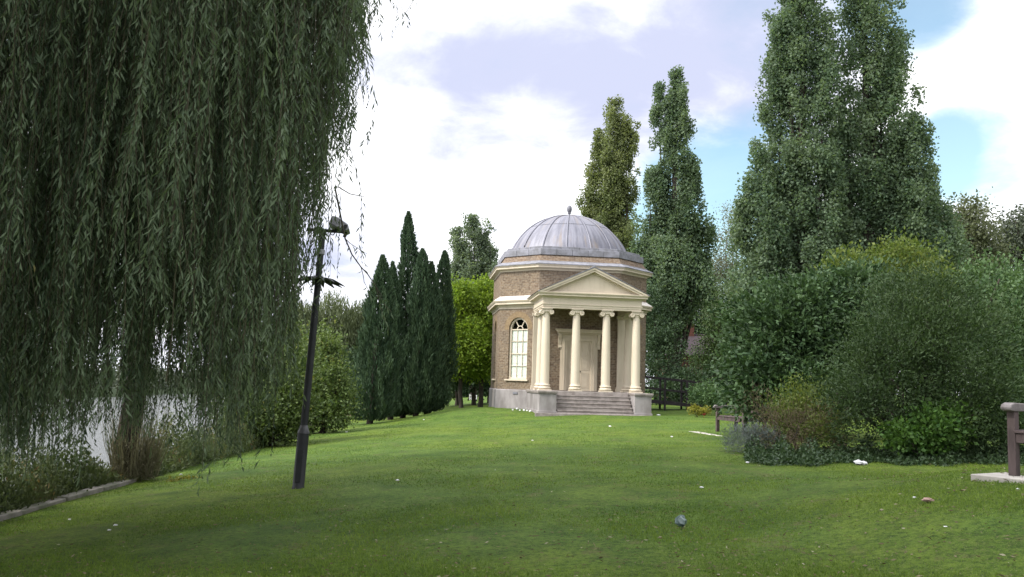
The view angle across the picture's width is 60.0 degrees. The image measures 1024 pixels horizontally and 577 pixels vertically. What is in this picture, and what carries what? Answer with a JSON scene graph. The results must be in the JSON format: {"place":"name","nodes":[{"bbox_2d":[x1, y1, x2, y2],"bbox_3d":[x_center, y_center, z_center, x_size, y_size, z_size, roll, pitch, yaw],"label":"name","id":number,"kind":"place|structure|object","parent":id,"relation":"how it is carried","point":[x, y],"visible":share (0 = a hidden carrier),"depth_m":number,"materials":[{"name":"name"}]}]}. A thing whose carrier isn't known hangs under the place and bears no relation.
{"place":"outdoors","nodes":[
{"label":"outdoors","id":0,"kind":"place"},
{"bbox_2d":[3,394,223,479],"bbox_3d":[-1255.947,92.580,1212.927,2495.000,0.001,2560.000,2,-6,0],"label":"river","id":1,"kind":"structure","parent":0,"point":[99,449],"depth_m":46.28,"materials":[{"name":"grey liquid"}]},
{"bbox_2d":[24,371,207,396],"bbox_3d":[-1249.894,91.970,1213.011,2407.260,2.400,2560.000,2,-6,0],"label":"bank","id":2,"kind":"structure","parent":0,"point":[114,391],"depth_m":113.32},
{"bbox_2d":[5,355,206,390],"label":"wood","id":3,"kind":"object","parent":2,"relation":"on","point":[116,379],"visible":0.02,"depth_m":121.47,"materials":[{"name":"green plant"}]},
{"bbox_2d":[0,392,1023,576],"bbox_3d":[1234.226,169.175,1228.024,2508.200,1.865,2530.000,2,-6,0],"label":"lawn","id":4,"kind":"structure","parent":0,"point":[513,541],"depth_m":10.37,"materials":[{"name":"green plant"}]},
{"bbox_2d":[0,479,136,520],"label":"kerb","id":5,"kind":"structure","parent":4,"relation":"on","point":[10,514],"depth_m":14.31,"materials":[{"name":"stone"}]},
{"bbox_2d":[99,398,176,479],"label":"reed clump","id":6,"kind":"object","parent":4,"relation":"on","point":[141,452],"visible":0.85,"depth_m":17.12,"materials":[{"name":"green plant"}]},
{"bbox_2d":[0,405,314,513],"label":"undergrowth","id":7,"kind":"object","parent":4,"relation":"on","point":[18,495],"visible":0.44,"depth_m":15.83,"materials":[{"name":"green plant"}]},
{"bbox_2d":[166,473,201,481],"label":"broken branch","id":8,"kind":"object","parent":4,"relation":"on","point":[179,478],"visible":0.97,"depth_m":16.59,"materials":[{"name":"brown wood"}]},
{"bbox_2d":[0,0,416,495],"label":"weeping willow","id":9,"kind":"object","parent":4,"relation":"on","point":[154,165],"visible":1,"depth_m":6.96,"materials":[{"name":"green plant"}]},
{"bbox_2d":[198,309,329,446],"bbox_3d":[-7.476,2.603,26.859,3.793,4.564,3.610,7,-8,-40],"label":"bush","id":10,"kind":"object","parent":4,"relation":"on","point":[287,419],"visible":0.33,"depth_m":26.43,"materials":[{"name":"green plant"}]},
{"bbox_2d":[292,216,349,488],"bbox_3d":[-3.176,1.052,14.034,0.857,4.498,0.860,4,-8,0],"label":"lamp post","id":11,"kind":"object","parent":4,"relation":"on","point":[301,458],"visible":0.72,"depth_m":13.96,"materials":[{"name":"black metal"}]},
{"bbox_2d":[286,315,365,433],"bbox_3d":[-7.258,3.470,33.406,3.897,5.018,3.312,2,-6,0],"label":"bush","id":12,"kind":"object","parent":4,"relation":"on","point":[335,395],"visible":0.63,"depth_m":32.88,"materials":[{"name":"green plant"}]},
{"bbox_2d":[276,288,378,376],"bbox_3d":[-10.841,3.814,51.585,7.245,7.779,3.785,7,-8,-39],"label":"tree","id":13,"kind":"object","parent":4,"relation":"on","point":[351,320],"visible":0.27,"depth_m":51.22,"materials":[{"name":"green plant"}]},
{"bbox_2d":[330,345,371,418],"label":"bush","id":14,"kind":"object","parent":4,"relation":"on","point":[352,360],"visible":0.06,"depth_m":47.91,"materials":[{"name":"green plant"}]},
{"bbox_2d":[345,254,407,423],"bbox_3d":[-6.200,2.344,40.152,3.015,7.907,2.846,2,-6,0],"label":"cypress tree","id":15,"kind":"object","parent":4,"relation":"on","point":[367,359],"visible":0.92,"depth_m":39.44,"materials":[{"name":"green plant"}]},
{"bbox_2d":[376,261,410,419],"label":"cypress tree","id":16,"kind":"object","parent":4,"relation":"on","point":[397,302],"visible":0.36,"depth_m":42.79,"materials":[{"name":"green plant"}]},
{"bbox_2d":[395,211,423,417],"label":"cypress tree","id":17,"kind":"object","parent":4,"relation":"on","point":[409,248],"visible":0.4,"depth_m":43.98,"materials":[{"name":"green plant"}]},
{"bbox_2d":[394,247,445,415],"bbox_3d":[-4.433,2.150,42.984,2.534,8.408,2.673,2,-6,0],"label":"cypress tree","id":18,"kind":"object","parent":4,"relation":"on","point":[421,281],"visible":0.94,"depth_m":42.45,"materials":[{"name":"green plant"}]},
{"bbox_2d":[407,260,453,413],"bbox_3d":[-3.933,2.440,43.398,2.276,7.754,2.252,5,-7,-27],"label":"cypress tree","id":19,"kind":"object","parent":4,"relation":"on","point":[442,392],"visible":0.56,"depth_m":43.14,"materials":[{"name":"green plant"}]},
{"bbox_2d":[423,250,460,411],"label":"cypress tree","id":20,"kind":"object","parent":4,"relation":"on","point":[444,267],"visible":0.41,"depth_m":44.87,"materials":[{"name":"green plant"}]},
{"bbox_2d":[446,380,466,405],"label":"shade tree","id":21,"kind":"object","parent":4,"relation":"on","point":[455,398],"depth_m":59.46,"materials":[{"name":"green plant"}]},
{"bbox_2d":[442,271,491,407],"bbox_3d":[-3.212,3.125,52.808,4.329,8.444,4.101,2,-6,0],"label":"broadleaf tree","id":22,"kind":"object","parent":4,"relation":"on","point":[464,323],"visible":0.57,"depth_m":52.25,"materials":[{"name":"green plant"}]},
{"bbox_2d":[450,382,487,397],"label":"hedge","id":23,"kind":"object","parent":4,"relation":"on","point":[464,393],"visible":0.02,"depth_m":93.24,"materials":[{"name":"green plant"}]},
{"bbox_2d":[444,211,498,399],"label":"poplar tree","id":24,"kind":"object","parent":4,"relation":"on","point":[478,258],"visible":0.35,"depth_m":78.29,"materials":[{"name":"green plant"}]},
{"bbox_2d":[452,297,490,404],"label":"shade tree","id":25,"kind":"object","parent":4,"relation":"on","point":[473,386],"visible":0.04,"depth_m":57.40,"materials":[{"name":"green plant"}]},
{"bbox_2d":[459,270,493,406],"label":"broadleaf tree","id":26,"kind":"object","parent":4,"relation":"on","point":[485,293],"visible":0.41,"depth_m":53.41,"materials":[{"name":"green plant"}]},
{"bbox_2d":[476,380,490,402],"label":"shade tree","id":27,"kind":"object","parent":4,"relation":"on","point":[485,390],"visible":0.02,"depth_m":60.38,"materials":[{"name":"green plant"}]},
{"bbox_2d":[1,440,1023,576],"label":"fallen leaves","id":28,"kind":"object","parent":4,"relation":"on","point":[405,573],"visible":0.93,"depth_m":8.29,"materials":[{"name":"brown plant"}]},
{"bbox_2d":[487,205,653,415],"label":"temple","id":29,"kind":"structure","parent":4,"relation":"on","point":[569,308],"depth_m":40.47,"materials":[{"name":"brick"}]},
{"bbox_2d":[504,318,527,380],"bbox_3d":[0.309,2.802,41.006,1.360,2.929,0.320,-3,-8,39],"label":"window","id":30,"kind":"structure","parent":29,"relation":"in","point":[518,337],"depth_m":41.10,"materials":[{"name":"beige paint"}]},
{"bbox_2d":[566,341,571,389],"bbox_3d":[2.752,3.512,40.298,0.556,2.242,0.044,2,-6,-6],"label":"door","id":31,"kind":"structure","parent":29,"relation":"in","point":[569,343],"depth_m":40.28,"materials":[{"name":"beige paint"}]},
{"bbox_2d":[580,341,590,390],"bbox_3d":[3.315,3.531,40.311,0.556,2.242,0.134,2,-6,-6],"label":"door","id":32,"kind":"structure","parent":29,"relation":"in","point":[585,347],"depth_m":40.35,"materials":[{"name":"beige paint"}]},
{"bbox_2d":[575,94,640,251],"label":"poplar tree","id":33,"kind":"object","parent":4,"relation":"on","point":[610,205],"visible":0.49,"depth_m":72.84,"materials":[{"name":"green plant"}]},
{"bbox_2d":[627,64,720,400],"bbox_3d":[10.944,-3.950,60.497,6.996,23.612,7.180,2,-6,0],"label":"poplar tree","id":34,"kind":"object","parent":4,"relation":"on","point":[678,262],"visible":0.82,"depth_m":60.20,"materials":[{"name":"green plant"}]},
{"bbox_2d":[645,376,714,410],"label":"fence","id":35,"kind":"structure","parent":4,"relation":"on","point":[665,402],"depth_m":44.94,"materials":[{"name":"wood"}]},
{"bbox_2d":[675,515,686,527],"bbox_3d":[1.684,2.322,8.844,0.121,0.136,0.110,-2,-7,30],"label":"crushed can","id":36,"kind":"object","parent":4,"relation":"on","point":[681,520],"visible":0.99,"depth_m":8.81,"materials":[{"name":"grey metal"}]},
{"bbox_2d":[648,269,719,355],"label":"shade tree","id":37,"kind":"object","parent":4,"relation":"on","point":[696,328],"visible":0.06,"depth_m":89.58,"materials":[{"name":"green plant"}]},
{"bbox_2d":[645,285,731,405],"bbox_3d":[10.722,3.389,54.684,6.280,7.837,7.533,2,-6,0],"label":"shrub","id":38,"kind":"object","parent":4,"relation":"on","point":[664,341],"visible":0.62,"depth_m":55.49,"materials":[{"name":"green plant"}]},
{"bbox_2d":[655,326,721,390],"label":"brick house","id":39,"kind":"structure","parent":4,"relation":"on","point":[692,336],"depth_m":79.41,"materials":[{"name":"brick"}]},
{"bbox_2d":[686,403,711,416],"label":"flower bed plant","id":40,"kind":"object","parent":4,"relation":"on","point":[698,409],"visible":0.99,"depth_m":34.64,"materials":[{"name":"yellow plant"}]},
{"bbox_2d":[689,431,720,435],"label":"concrete plinth","id":41,"kind":"structure","parent":4,"relation":"on","point":[704,433],"depth_m":23.93,"materials":[{"name":"beige concrete"}]},
{"bbox_2d":[713,405,765,433],"bbox_3d":[6.173,3.461,24.061,0.797,0.965,1.710,3,-6,-12],"label":"wooden bench","id":42,"kind":"object","parent":41,"relation":"on","point":[729,418],"visible":0.26,"depth_m":24.55,"materials":[{"name":"brown wood"}]},
{"bbox_2d":[685,377,727,415],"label":"shrub","id":43,"kind":"object","parent":4,"relation":"on","point":[708,396],"visible":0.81,"depth_m":37.36,"materials":[{"name":"green plant"}]},
{"bbox_2d":[680,274,739,404],"bbox_3d":[12.178,2.988,50.294,5.535,7.942,4.647,2,-6,0],"label":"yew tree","id":44,"kind":"object","parent":4,"relation":"on","point":[710,348],"visible":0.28,"depth_m":49.84,"materials":[{"name":"green plant"}]},
{"bbox_2d":[699,195,745,400],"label":"birch tree","id":45,"kind":"object","parent":4,"relation":"on","point":[724,265],"visible":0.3,"depth_m":66.42,"materials":[{"name":"green plant"}]},
{"bbox_2d":[713,417,784,452],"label":"lavender plant","id":46,"kind":"object","parent":4,"relation":"on","point":[743,439],"visible":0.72,"depth_m":17.22,"materials":[{"name":"grey plant"}]},
{"bbox_2d":[714,0,871,374],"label":"poplar tree","id":47,"kind":"object","parent":4,"relation":"on","point":[792,222],"visible":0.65,"depth_m":45.19,"materials":[{"name":"green plant"}]},
{"bbox_2d":[735,380,860,453],"bbox_3d":[5.343,2.549,17.283,1.886,1.557,3.041,5,-7,-29],"label":"dry plant","id":48,"kind":"object","parent":4,"relation":"on","point":[793,440],"visible":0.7,"depth_m":16.86,"materials":[{"name":"brown plant"}]},
{"bbox_2d":[701,251,912,439],"bbox_3d":[7.423,1.410,22.147,5.569,4.963,4.681,2,-6,0],"label":"laurel bush","id":49,"kind":"object","parent":4,"relation":"on","point":[788,327],"visible":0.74,"depth_m":21.53,"materials":[{"name":"green plant"}]},
{"bbox_2d":[751,371,865,451],"bbox_3d":[5.971,2.502,17.570,1.692,1.707,2.752,3,-6,-15],"label":"shrub","id":50,"kind":"object","parent":4,"relation":"on","point":[803,401],"visible":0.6,"depth_m":17.84,"materials":[{"name":"green plant"}]},
{"bbox_2d":[703,309,1012,412],"bbox_3d":[17.363,2.845,40.140,17.547,6.212,5.060,2,-6,0],"label":"hedge","id":51,"kind":"object","parent":4,"relation":"on","point":[715,365],"visible":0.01,"depth_m":39.98,"materials":[{"name":"green plant"}]},
{"bbox_2d":[853,459,862,464],"bbox_3d":[5.790,2.908,14.817,0.149,0.113,0.164,7,-8,-39],"label":"paper wad","id":52,"kind":"object","parent":4,"relation":"on","point":[858,462],"visible":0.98,"depth_m":14.77,"materials":[{"name":"white paper"}]},
{"bbox_2d":[742,431,1023,466],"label":"ivy","id":53,"kind":"object","parent":4,"relation":"on","point":[816,456],"visible":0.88,"depth_m":15.50,"materials":[{"name":"green plant"}]},
{"bbox_2d":[810,225,965,419],"bbox_3d":[12.869,1.356,29.939,5.647,6.941,4.654,2,-6,0],"label":"yellowing tree","id":54,"kind":"object","parent":4,"relation":"on","point":[901,251],"visible":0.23,"depth_m":29.68,"materials":[{"name":"green plant"}]},
{"bbox_2d":[822,0,976,412],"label":"poplar tree","id":55,"kind":"object","parent":4,"relation":"on","point":[893,190],"visible":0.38,"depth_m":46.20,"materials":[{"name":"green plant"}]},
{"bbox_2d":[790,250,1023,458],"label":"bush","id":56,"kind":"object","parent":4,"relation":"on","point":[924,354],"visible":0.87,"depth_m":16.45,"materials":[{"name":"green plant"}]},
{"bbox_2d":[922,497,934,501],"bbox_3d":[3.893,1.978,8.303,0.098,0.046,0.110,2,-6,0],"label":"leaf scrap","id":57,"kind":"object","parent":4,"relation":"on","point":[926,499],"visible":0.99,"depth_m":8.27,"materials":[{"name":"beige plant"}]},
{"bbox_2d":[875,396,983,459],"bbox_3d":[7.285,2.529,15.655,2.079,1.245,1.343,3,-6,-12],"label":"shrub","id":58,"kind":"object","parent":4,"relation":"on","point":[917,436],"visible":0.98,"depth_m":15.36,"materials":[{"name":"green plant"}]},
{"bbox_2d":[929,246,1023,451],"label":"bush","id":59,"kind":"object","parent":4,"relation":"on","point":[1014,281],"visible":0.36,"depth_m":18.78,"materials":[{"name":"green plant"}]},
{"bbox_2d":[936,186,1023,395],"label":"broadleaf tree","id":60,"kind":"object","parent":4,"relation":"on","point":[979,234],"visible":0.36,"depth_m":55.82,"materials":[{"name":"green plant"}]},
{"bbox_2d":[971,472,1023,482],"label":"concrete plinth","id":61,"kind":"structure","parent":4,"relation":"on","point":[999,476],"depth_m":9.06,"materials":[{"name":"beige concrete"}]},
{"bbox_2d":[1001,402,1023,475],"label":"wooden bench","id":62,"kind":"object","parent":61,"relation":"on","point":[1015,436],"visible":1,"depth_m":9.17,"materials":[{"name":"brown wood"}]},
{"bbox_2d":[986,203,1023,272],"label":"broadleaf tree","id":63,"kind":"object","parent":4,"relation":"on","point":[1017,233],"visible":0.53,"depth_m":60.10,"materials":[{"name":"green plant"}]},
{"bbox_2d":[3,0,1023,392],"label":"sky","id":64,"kind":"structure","parent":0,"point":[490,109],"materials":[{"name":"white"}]},
{"bbox_2d":[684,354,706,371],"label":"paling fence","id":65,"kind":"object","parent":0,"point":[689,360],"visible":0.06,"depth_m":76.99,"materials":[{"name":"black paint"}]}
]}

